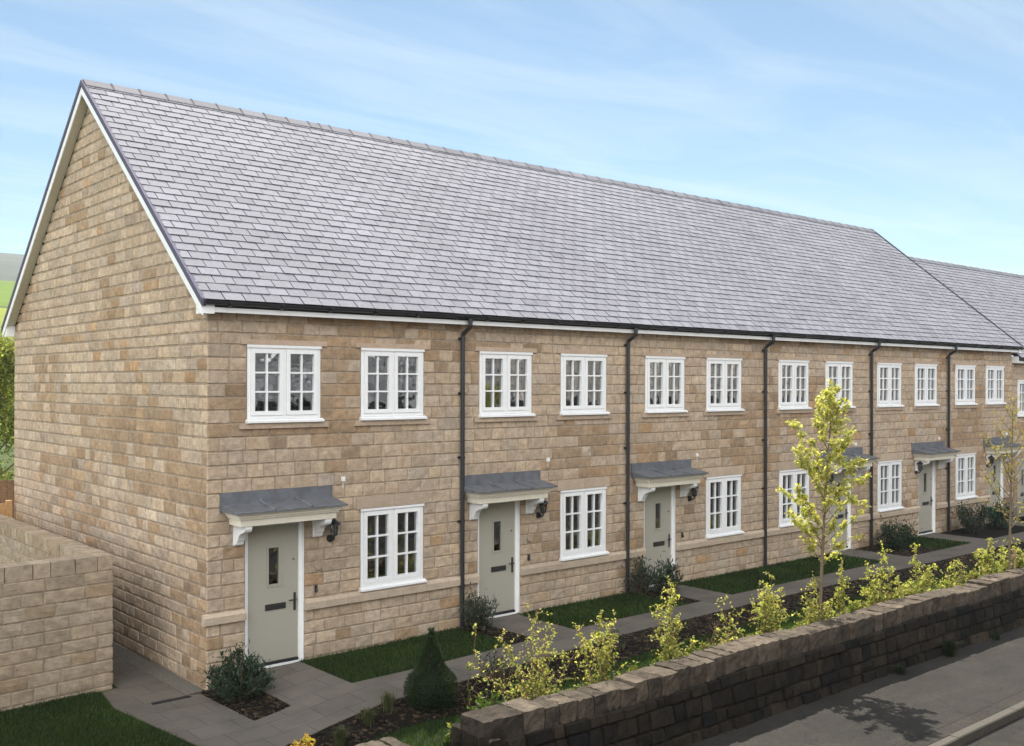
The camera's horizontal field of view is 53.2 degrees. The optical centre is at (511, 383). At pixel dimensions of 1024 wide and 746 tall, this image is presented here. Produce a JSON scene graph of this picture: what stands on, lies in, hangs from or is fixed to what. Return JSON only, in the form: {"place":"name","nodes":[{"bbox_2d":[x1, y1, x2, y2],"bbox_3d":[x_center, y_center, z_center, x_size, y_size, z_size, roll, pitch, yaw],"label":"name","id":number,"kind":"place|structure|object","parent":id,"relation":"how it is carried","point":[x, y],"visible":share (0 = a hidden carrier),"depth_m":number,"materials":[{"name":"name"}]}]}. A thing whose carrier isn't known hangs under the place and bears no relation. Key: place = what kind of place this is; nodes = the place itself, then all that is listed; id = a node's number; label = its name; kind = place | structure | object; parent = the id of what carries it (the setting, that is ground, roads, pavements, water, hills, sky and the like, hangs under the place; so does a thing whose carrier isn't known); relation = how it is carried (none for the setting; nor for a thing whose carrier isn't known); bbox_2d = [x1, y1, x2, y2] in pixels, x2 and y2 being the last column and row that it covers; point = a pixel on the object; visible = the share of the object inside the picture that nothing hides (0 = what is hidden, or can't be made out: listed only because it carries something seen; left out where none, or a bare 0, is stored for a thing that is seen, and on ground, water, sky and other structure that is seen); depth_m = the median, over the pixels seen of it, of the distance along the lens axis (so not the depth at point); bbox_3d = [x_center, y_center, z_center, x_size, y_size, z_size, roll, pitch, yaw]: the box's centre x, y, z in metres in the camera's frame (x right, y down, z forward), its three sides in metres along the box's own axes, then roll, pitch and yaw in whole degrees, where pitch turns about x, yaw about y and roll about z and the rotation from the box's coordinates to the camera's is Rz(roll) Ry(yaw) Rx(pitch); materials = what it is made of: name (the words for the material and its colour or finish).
{"place":"outdoors","nodes":[
{"label":"outdoors","id":0,"kind":"place"},
{"bbox_2d":[0,253,23,439],"bbox_3d":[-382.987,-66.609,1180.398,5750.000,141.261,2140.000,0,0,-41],"label":"hills","id":1,"kind":"structure","parent":0,"point":[10,264],"depth_m":700.49,"materials":[{"name":"green plant"}]},
{"bbox_2d":[0,693,190,745],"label":"lawn","id":2,"kind":"structure","parent":0,"point":[85,720],"depth_m":13.19,"materials":[{"name":"green plant"}]},
{"bbox_2d":[300,628,512,682],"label":"lawn","id":3,"kind":"structure","parent":0,"point":[409,649],"depth_m":15.85,"materials":[{"name":"green plant"}]},
{"bbox_2d":[0,440,1023,745],"bbox_3d":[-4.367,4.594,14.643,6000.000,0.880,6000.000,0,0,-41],"label":"ground","id":4,"kind":"structure","parent":0,"point":[6,460],"depth_m":19.00,"materials":[{"name":"green plant"}]},
{"bbox_2d":[0,500,11,517],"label":"fence","id":5,"kind":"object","parent":4,"relation":"on","point":[6,508],"depth_m":21.73,"materials":[{"name":"brown wood"}]},
{"bbox_2d":[0,480,13,517],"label":"timber fence","id":6,"kind":"object","parent":4,"relation":"on","point":[6,489],"visible":0.23,"depth_m":22.53,"materials":[{"name":"brown wood"}]},
{"bbox_2d":[0,327,14,479],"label":"tree","id":7,"kind":"object","parent":4,"relation":"on","point":[7,369],"visible":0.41,"depth_m":28.65,"materials":[{"name":"green plant"}]},
{"bbox_2d":[0,514,113,711],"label":"garden wall","id":8,"kind":"structure","parent":4,"relation":"on","point":[56,617],"depth_m":14.35,"materials":[{"name":"stone"}]},
{"bbox_2d":[112,643,202,694],"bbox_3d":[-7.756,4.421,18.356,0.280,0.063,9.950,0,0,-41],"label":"gravel margin","id":9,"kind":"object","parent":4,"relation":"on","point":[184,686],"visible":0.32,"depth_m":15.69,"materials":[{"name":"grey gravel"}]},
{"bbox_2d":[1,79,472,690],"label":"terraced house","id":10,"kind":"structure","parent":4,"relation":"on","point":[239,375],"depth_m":16.70,"materials":[{"name":"stone"}]},
{"bbox_2d":[248,523,297,666],"bbox_3d":[-3.586,3.168,15.380,0.830,2.084,0.120,0,0,-41],"label":"door","id":11,"kind":"structure","parent":10,"relation":"in","point":[272,549],"depth_m":15.40,"materials":[{"name":"green paint"}]},
{"bbox_2d":[245,344,324,422],"bbox_3d":[-3.429,-0.003,15.435,1.280,1.158,0.160,0,0,-41],"label":"window","id":12,"kind":"structure","parent":10,"relation":"in","point":[284,352],"depth_m":15.40,"materials":[{"name":"white plastic"}]},
{"bbox_2d":[359,503,426,591],"bbox_3d":[-1.952,2.648,16.717,1.280,1.313,0.160,0,0,-41],"label":"window","id":13,"kind":"structure","parent":10,"relation":"in","point":[392,578],"depth_m":16.70,"materials":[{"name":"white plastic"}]},
{"bbox_2d":[359,348,427,419],"bbox_3d":[-1.945,0.000,16.716,1.280,1.158,0.160,0,0,-41],"label":"window","id":14,"kind":"structure","parent":10,"relation":"in","point":[392,412],"depth_m":16.68,"materials":[{"name":"white plastic"}]},
{"bbox_2d":[291,733,315,745],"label":"shrub","id":15,"kind":"object","parent":4,"relation":"on","point":[306,738],"visible":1,"depth_m":11.23,"materials":[{"name":"yellow plant"}]},
{"bbox_2d":[355,737,409,745],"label":"dry stone wall","id":16,"kind":"structure","parent":4,"relation":"on","point":[388,741],"depth_m":10.93,"materials":[{"name":"beige stone"}]},
{"bbox_2d":[320,124,637,625],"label":"terraced house","id":17,"kind":"structure","parent":4,"relation":"on","point":[547,356],"depth_m":19.38,"materials":[{"name":"stone"}]},
{"bbox_2d":[479,502,514,617],"bbox_3d":[-0.263,3.126,18.248,0.830,1.986,0.120,0,0,-41],"label":"door","id":18,"kind":"structure","parent":17,"relation":"in","point":[496,522],"depth_m":18.28,"materials":[{"name":"green paint"}]},
{"bbox_2d":[478,351,535,416],"bbox_3d":[-0.106,0.004,18.304,1.280,1.158,0.160,0,0,-41],"label":"window","id":19,"kind":"structure","parent":17,"relation":"in","point":[504,357],"depth_m":18.27,"materials":[{"name":"white plastic"}]},
{"bbox_2d":[559,487,609,560],"bbox_3d":[1.371,2.655,19.585,1.280,1.313,0.160,0,0,-41],"label":"window","id":20,"kind":"structure","parent":17,"relation":"in","point":[582,551],"depth_m":19.57,"materials":[{"name":"white plastic"}]},
{"bbox_2d":[560,353,609,414],"bbox_3d":[1.378,0.008,19.585,1.280,1.158,0.160,0,0,-41],"label":"window","id":21,"kind":"structure","parent":17,"relation":"in","point":[583,408],"depth_m":19.55,"materials":[{"name":"white plastic"}]},
{"bbox_2d":[455,625,530,643],"bbox_3d":[-0.304,4.186,17.146,0.520,0.012,1.460,0,0,-41],"label":"flower bed","id":22,"kind":"object","parent":4,"relation":"on","point":[511,638],"visible":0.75,"depth_m":17.09,"materials":[{"name":"brown soil"}]},
{"bbox_2d":[190,542,1023,745],"bbox_3d":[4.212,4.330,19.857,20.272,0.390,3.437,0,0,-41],"label":"bark mulch","id":23,"kind":"object","parent":4,"relation":"on","point":[259,714],"visible":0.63,"depth_m":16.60,"materials":[{"name":"brown wood"}]},
{"bbox_2d":[327,722,352,745],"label":"grass tuft","id":24,"kind":"object","parent":23,"relation":"on","point":[341,737],"visible":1,"depth_m":12.55,"materials":[{"name":"green plant"}]},
{"bbox_2d":[350,705,382,727],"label":"grass tuft","id":25,"kind":"object","parent":23,"relation":"on","point":[368,717],"visible":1,"depth_m":12.99,"materials":[{"name":"green plant"}]},
{"bbox_2d":[373,689,402,712],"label":"grass tuft","id":26,"kind":"object","parent":23,"relation":"on","point":[388,703],"visible":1,"depth_m":13.35,"materials":[{"name":"green plant"}]},
{"bbox_2d":[402,627,457,711],"bbox_3d":[-1.068,3.763,13.612,0.767,1.060,0.767,0,0,-41],"label":"conifer","id":27,"kind":"object","parent":23,"relation":"on","point":[432,688],"visible":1,"depth_m":13.47,"materials":[{"name":"green plant"}]},
{"bbox_2d":[455,622,488,705],"bbox_3d":[-0.540,3.794,13.756,0.484,1.161,0.571,0,0,0],"label":"shrub","id":28,"kind":"object","parent":23,"relation":"on","point":[472,677],"visible":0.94,"depth_m":13.75,"materials":[{"name":"green plant"}]},
{"bbox_2d":[458,582,499,631],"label":"bush","id":29,"kind":"object","parent":23,"relation":"on","point":[476,613],"visible":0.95,"depth_m":17.37,"materials":[{"name":"green plant"}]},
{"bbox_2d":[477,648,514,686],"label":"bush","id":30,"kind":"object","parent":23,"relation":"on","point":[493,669],"visible":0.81,"depth_m":14.41,"materials":[{"name":"green plant"}]},
{"bbox_2d":[603,626,636,650],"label":"bush","id":31,"kind":"object","parent":23,"relation":"on","point":[618,643],"visible":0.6,"depth_m":16.14,"materials":[{"name":"green plant"}]},
{"bbox_2d":[476,154,775,592],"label":"terraced house","id":32,"kind":"structure","parent":4,"relation":"on","point":[696,427],"depth_m":22.30,"materials":[{"name":"stone"}]},
{"bbox_2d":[644,487,671,583],"bbox_3d":[3.007,3.124,21.071,0.830,1.968,0.120,0,0,-41],"label":"door","id":33,"kind":"structure","parent":32,"relation":"in","point":[658,539],"depth_m":21.11,"materials":[{"name":"green paint"}]},
{"bbox_2d":[644,356,687,412],"bbox_3d":[3.164,0.011,21.127,1.280,1.158,0.160,0,0,-41],"label":"window","id":34,"kind":"structure","parent":32,"relation":"in","point":[664,406],"depth_m":21.11,"materials":[{"name":"white plastic"}]},
{"bbox_2d":[705,358,744,411],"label":"window","id":35,"kind":"structure","parent":32,"relation":"in","point":[723,405],"depth_m":22.37,"materials":[{"name":"white plastic"}]},
{"bbox_2d":[705,474,744,538],"bbox_3d":[4.642,2.662,22.408,1.280,1.313,0.160,0,0,-41],"label":"window","id":36,"kind":"structure","parent":32,"relation":"in","point":[723,530],"depth_m":22.37,"materials":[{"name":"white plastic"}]},
{"bbox_2d":[630,591,699,603],"bbox_3d":[2.951,4.158,19.955,0.520,0.001,1.460,0,0,-41],"label":"flower bed","id":37,"kind":"object","parent":4,"relation":"on","point":[670,598],"visible":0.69,"depth_m":19.93,"materials":[{"name":"brown soil"}]},
{"bbox_2d":[618,550,659,595],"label":"bush","id":38,"kind":"object","parent":37,"relation":"on","point":[641,579],"visible":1,"depth_m":20.11,"materials":[{"name":"green plant"}]},
{"bbox_2d":[648,551,684,594],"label":"bush","id":39,"kind":"object","parent":4,"relation":"on","point":[672,575],"visible":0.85,"depth_m":20.24,"materials":[{"name":"green plant"}]},
{"bbox_2d":[443,560,1023,744],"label":"ground cover","id":40,"kind":"object","parent":4,"relation":"on","point":[851,608],"visible":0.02,"depth_m":18.24,"materials":[{"name":"green plant"}]},
{"bbox_2d":[450,567,1023,745],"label":"dry stone wall","id":41,"kind":"structure","parent":4,"relation":"on","point":[698,696],"depth_m":14.62,"materials":[{"name":"brown stone"}]},
{"bbox_2d":[612,180,880,565],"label":"terraced house","id":42,"kind":"structure","parent":4,"relation":"on","point":[821,338],"depth_m":25.44,"materials":[{"name":"stone"}]},
{"bbox_2d":[777,360,811,409],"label":"window","id":43,"kind":"structure","parent":42,"relation":"in","point":[793,364],"depth_m":24.10,"materials":[{"name":"white plastic"}]},
{"bbox_2d":[778,469,812,526],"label":"window","id":44,"kind":"structure","parent":42,"relation":"in","point":[783,522],"depth_m":24.07,"materials":[{"name":"white plastic"}]},
{"bbox_2d":[830,469,847,550],"bbox_3d":[8.155,3.135,25.514,0.800,1.968,0.120,0,0,-41],"label":"door","id":45,"kind":"structure","parent":42,"relation":"in","point":[842,515],"depth_m":25.56,"materials":[{"name":"green paint"}]},
{"bbox_2d":[825,361,855,407],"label":"window","id":46,"kind":"structure","parent":42,"relation":"in","point":[838,366],"depth_m":25.42,"materials":[{"name":"white plastic"}]},
{"bbox_2d":[720,200,960,545],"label":"terraced house","id":47,"kind":"structure","parent":4,"relation":"on","point":[913,452],"depth_m":28.22,"materials":[{"name":"stone"}]},
{"bbox_2d":[876,363,903,406],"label":"window","id":48,"kind":"structure","parent":47,"relation":"in","point":[888,402],"depth_m":26.98,"materials":[{"name":"white plastic"}]},
{"bbox_2d":[877,459,904,511],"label":"window","id":49,"kind":"structure","parent":47,"relation":"in","point":[889,506],"depth_m":26.99,"materials":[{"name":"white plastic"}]},
{"bbox_2d":[919,461,932,533],"bbox_3d":[11.463,3.142,28.370,0.800,1.968,0.120,0,0,-41],"label":"door","id":50,"kind":"structure","parent":47,"relation":"in","point":[925,477],"depth_m":28.44,"materials":[{"name":"green paint"}]},
{"bbox_2d":[914,364,939,405],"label":"window","id":51,"kind":"structure","parent":47,"relation":"in","point":[924,402],"depth_m":28.25,"materials":[{"name":"white plastic"}]},
{"bbox_2d":[857,543,936,556],"bbox_3d":[9.704,4.173,25.784,1.640,0.001,1.460,0,0,-41],"label":"flower bed","id":52,"kind":"object","parent":4,"relation":"on","point":[898,550],"visible":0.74,"depth_m":25.62,"materials":[{"name":"brown soil"}]},
{"bbox_2d":[871,515,927,549],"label":"bush","id":53,"kind":"object","parent":52,"relation":"on","point":[893,539],"visible":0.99,"depth_m":25.79,"materials":[{"name":"green plant"}]},
{"bbox_2d":[802,216,1023,530],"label":"terraced house","id":54,"kind":"structure","parent":4,"relation":"on","point":[980,373],"depth_m":30.90,"materials":[{"name":"stone"}]},
{"bbox_2d":[955,365,977,404],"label":"window","id":55,"kind":"structure","parent":54,"relation":"in","point":[964,401],"depth_m":29.76,"materials":[{"name":"white plastic"}]},
{"bbox_2d":[955,453,978,499],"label":"window","id":56,"kind":"structure","parent":54,"relation":"in","point":[966,493],"depth_m":29.80,"materials":[{"name":"white plastic"}]},
{"bbox_2d":[989,457,1000,519],"bbox_3d":[14.710,3.149,31.173,0.800,1.968,0.120,0,0,-41],"label":"door","id":57,"kind":"structure","parent":54,"relation":"in","point":[995,466],"depth_m":31.24,"materials":[{"name":"green paint"}]},
{"bbox_2d":[985,366,1006,404],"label":"window","id":58,"kind":"structure","parent":54,"relation":"in","point":[995,379],"depth_m":31.05,"materials":[{"name":"white plastic"}]},
{"bbox_2d":[908,539,968,549],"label":"lawn","id":59,"kind":"structure","parent":4,"relation":"on","point":[940,544],"depth_m":26.59,"materials":[{"name":"green plant"}]},
{"bbox_2d":[908,256,1023,518],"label":"terraced house","id":60,"kind":"structure","parent":4,"relation":"on","point":[992,305],"depth_m":34.89,"materials":[{"name":"stone"}]},
{"bbox_2d":[1017,380,1023,416],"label":"window","id":61,"kind":"structure","parent":60,"relation":"in","point":[1019,388],"depth_m":32.23,"materials":[{"name":"white plastic"}]},
{"bbox_2d":[1018,460,1023,516],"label":"door","id":62,"kind":"structure","parent":60,"relation":"in","point":[1020,489],"depth_m":32.41,"materials":[{"name":"green paint"}]},
{"bbox_2d":[928,701,1023,745],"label":"kerb","id":63,"kind":"structure","parent":4,"relation":"on","point":[982,727],"depth_m":14.36,"materials":[{"name":"concrete"}]},
{"bbox_2d":[941,523,1023,538],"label":"flower bed","id":64,"kind":"object","parent":4,"relation":"on","point":[990,532],"visible":0.77,"depth_m":28.80,"materials":[{"name":"brown soil"}]},
{"bbox_2d":[948,498,998,533],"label":"bush","id":65,"kind":"object","parent":64,"relation":"on","point":[971,525],"visible":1,"depth_m":28.64,"materials":[{"name":"green plant"}]},
{"bbox_2d":[988,506,1008,527],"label":"bush","id":66,"kind":"object","parent":64,"relation":"on","point":[990,509],"visible":0.36,"depth_m":29.74,"materials":[{"name":"green plant"}]},
{"bbox_2d":[986,498,1018,528],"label":"bush","id":67,"kind":"object","parent":64,"relation":"on","point":[1004,522],"visible":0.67,"depth_m":29.54,"materials":[{"name":"green plant"}]},
{"bbox_2d":[963,265,1023,410],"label":"terraced house","id":68,"kind":"structure","parent":4,"relation":"on","point":[1008,286],"depth_m":38.87,"materials":[{"name":"stone"}]},
{"bbox_2d":[0,0,1023,356],"label":"sky","id":69,"kind":"structure","parent":0,"point":[902,121],"materials":[{"name":"blue"}]},
{"bbox_2d":[0,536,1023,745],"bbox_3d":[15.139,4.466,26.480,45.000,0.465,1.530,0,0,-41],"label":"lawn","id":70,"kind":"structure","parent":0,"point":[436,733],"depth_m":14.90,"materials":[{"name":"green plant"}]},
{"bbox_2d":[467,688,512,710],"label":"bush","id":71,"kind":"object","parent":70,"relation":"on","point":[483,700],"visible":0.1,"depth_m":13.03,"materials":[{"name":"green plant"}]},
{"bbox_2d":[473,602,588,702],"bbox_3d":[0.221,3.862,13.018,1.156,2.137,1.443,0,0,25],"label":"shrub","id":72,"kind":"object","parent":70,"relation":"on","point":[530,688],"visible":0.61,"depth_m":13.08,"materials":[{"name":"green plant"}]},
{"bbox_2d":[569,609,627,687],"bbox_3d":[1.142,3.938,13.928,0.898,1.735,0.798,0,0,-41],"label":"shrub","id":73,"kind":"object","parent":70,"relation":"on","point":[600,660],"visible":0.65,"depth_m":13.86,"materials":[{"name":"green plant"}]},
{"bbox_2d":[648,575,696,663],"bbox_3d":[2.308,3.833,14.856,0.836,2.091,0.723,0,0,-8],"label":"shrub","id":74,"kind":"object","parent":70,"relation":"on","point":[668,653],"visible":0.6,"depth_m":14.85,"materials":[{"name":"green plant"}]},
{"bbox_2d":[701,617,724,648],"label":"shrub","id":75,"kind":"object","parent":70,"relation":"on","point":[713,641],"visible":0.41,"depth_m":15.71,"materials":[{"name":"green plant"}]},
{"bbox_2d":[706,591,753,645],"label":"shrub","id":76,"kind":"object","parent":70,"relation":"on","point":[727,639],"visible":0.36,"depth_m":15.56,"materials":[{"name":"green plant"}]},
{"bbox_2d":[747,571,792,635],"bbox_3d":[4.165,3.887,16.440,1.146,1.774,0.813,0,0,-41],"label":"shrub","id":77,"kind":"object","parent":70,"relation":"on","point":[767,616],"visible":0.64,"depth_m":16.39,"materials":[{"name":"green plant"}]},
{"bbox_2d":[790,571,838,625],"bbox_3d":[4.971,3.897,17.039,0.973,1.551,0.876,0,0,-41],"label":"shrub","id":78,"kind":"object","parent":70,"relation":"on","point":[814,614],"visible":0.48,"depth_m":16.93,"materials":[{"name":"green plant"}]},
{"bbox_2d":[775,379,871,618],"bbox_3d":[5.105,2.209,17.011,1.562,4.601,1.329,0,0,36],"label":"sapling","id":79,"kind":"object","parent":70,"relation":"on","point":[833,407],"visible":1,"depth_m":17.04,"materials":[{"name":"green plant"}]},
{"bbox_2d":[830,554,851,616],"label":"shrub","id":80,"kind":"object","parent":70,"relation":"on","point":[841,594],"visible":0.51,"depth_m":17.63,"materials":[{"name":"green plant"}]},
{"bbox_2d":[853,540,906,606],"bbox_3d":[6.693,3.835,18.558,1.059,1.971,1.052,0,0,-41],"label":"shrub","id":81,"kind":"object","parent":70,"relation":"on","point":[874,591],"visible":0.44,"depth_m":18.51,"materials":[{"name":"green plant"}]},
{"bbox_2d":[899,543,940,596],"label":"shrub","id":82,"kind":"object","parent":70,"relation":"on","point":[922,583],"visible":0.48,"depth_m":19.54,"materials":[{"name":"green plant"}]},
{"bbox_2d":[934,560,966,587],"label":"shrub","id":83,"kind":"object","parent":70,"relation":"on","point":[958,581],"visible":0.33,"depth_m":20.30,"materials":[{"name":"green plant"}]},
{"bbox_2d":[936,551,976,584],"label":"shrub","id":84,"kind":"object","parent":70,"relation":"on","point":[959,574],"visible":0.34,"depth_m":21.16,"materials":[{"name":"green plant"}]},
{"bbox_2d":[966,538,1008,581],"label":"shrub","id":85,"kind":"object","parent":70,"relation":"on","point":[985,567],"visible":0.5,"depth_m":21.45,"materials":[{"name":"green plant"}]},
{"bbox_2d":[977,392,1023,569],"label":"sapling","id":86,"kind":"object","parent":70,"relation":"on","point":[1009,511],"visible":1,"depth_m":21.73,"materials":[{"name":"green plant"}]},
{"bbox_2d":[987,537,1023,571],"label":"shrub","id":87,"kind":"object","parent":70,"relation":"on","point":[1017,557],"visible":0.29,"depth_m":22.12,"materials":[{"name":"green plant"}]},
{"bbox_2d":[102,520,1023,745],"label":"path","id":88,"kind":"structure","parent":0,"point":[316,699],"depth_m":14.61,"materials":[{"name":"grey concrete"}]},
{"bbox_2d":[151,695,190,704],"bbox_3d":[-4.745,4.423,14.248,0.550,0.061,0.095,0,0,-41],"label":"channel drain","id":89,"kind":"object","parent":88,"relation":"on","point":[169,700],"visible":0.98,"depth_m":14.23,"materials":[{"name":"black plastic"}]},
{"bbox_2d":[195,689,289,720],"bbox_3d":[-3.781,4.378,14.125,0.770,0.071,1.650,0,0,-41],"label":"flower bed","id":90,"kind":"object","parent":88,"relation":"on","point":[265,708],"visible":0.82,"depth_m":13.99,"materials":[{"name":"brown soil"}]},
{"bbox_2d":[196,640,276,702],"bbox_3d":[-3.835,3.977,14.286,1.051,0.970,1.087,0,0,-41],"label":"bush","id":91,"kind":"object","parent":90,"relation":"on","point":[244,684],"visible":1,"depth_m":14.20,"materials":[{"name":"green plant"}]},
{"bbox_2d":[522,594,685,628],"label":"lawn","id":92,"kind":"structure","parent":0,"point":[560,607],"depth_m":18.68,"materials":[{"name":"green plant"}]},
{"bbox_2d":[681,554,879,594],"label":"lawn","id":93,"kind":"structure","parent":0,"point":[864,563],"depth_m":22.16,"materials":[{"name":"green plant"}]},
{"bbox_2d":[689,627,1023,745],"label":"pavement","id":94,"kind":"structure","parent":0,"point":[917,701],"depth_m":15.25,"materials":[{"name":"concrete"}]},
{"bbox_2d":[892,664,905,674],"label":"weed","id":95,"kind":"object","parent":94,"relation":"on","point":[900,670],"visible":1,"depth_m":16.84,"materials":[{"name":"green plant"}]},
{"bbox_2d":[937,637,963,656],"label":"weed","id":96,"kind":"object","parent":94,"relation":"on","point":[949,649],"visible":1,"depth_m":17.94,"materials":[{"name":"green plant"}]},
{"bbox_2d":[991,632,1000,639],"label":"weed","id":97,"kind":"object","parent":94,"relation":"on","point":[995,636],"visible":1,"depth_m":19.12,"materials":[{"name":"green plant"}]},
{"bbox_2d":[902,691,1023,745],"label":"pavement strip","id":98,"kind":"object","parent":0,"point":[954,727],"depth_m":14.50,"materials":[{"name":"concrete"}]},
{"bbox_2d":[962,715,1023,745],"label":"road","id":99,"kind":"structure","parent":0,"point":[994,737],"depth_m":14.31,"materials":[{"name":"grey asphalt"}]}
]}

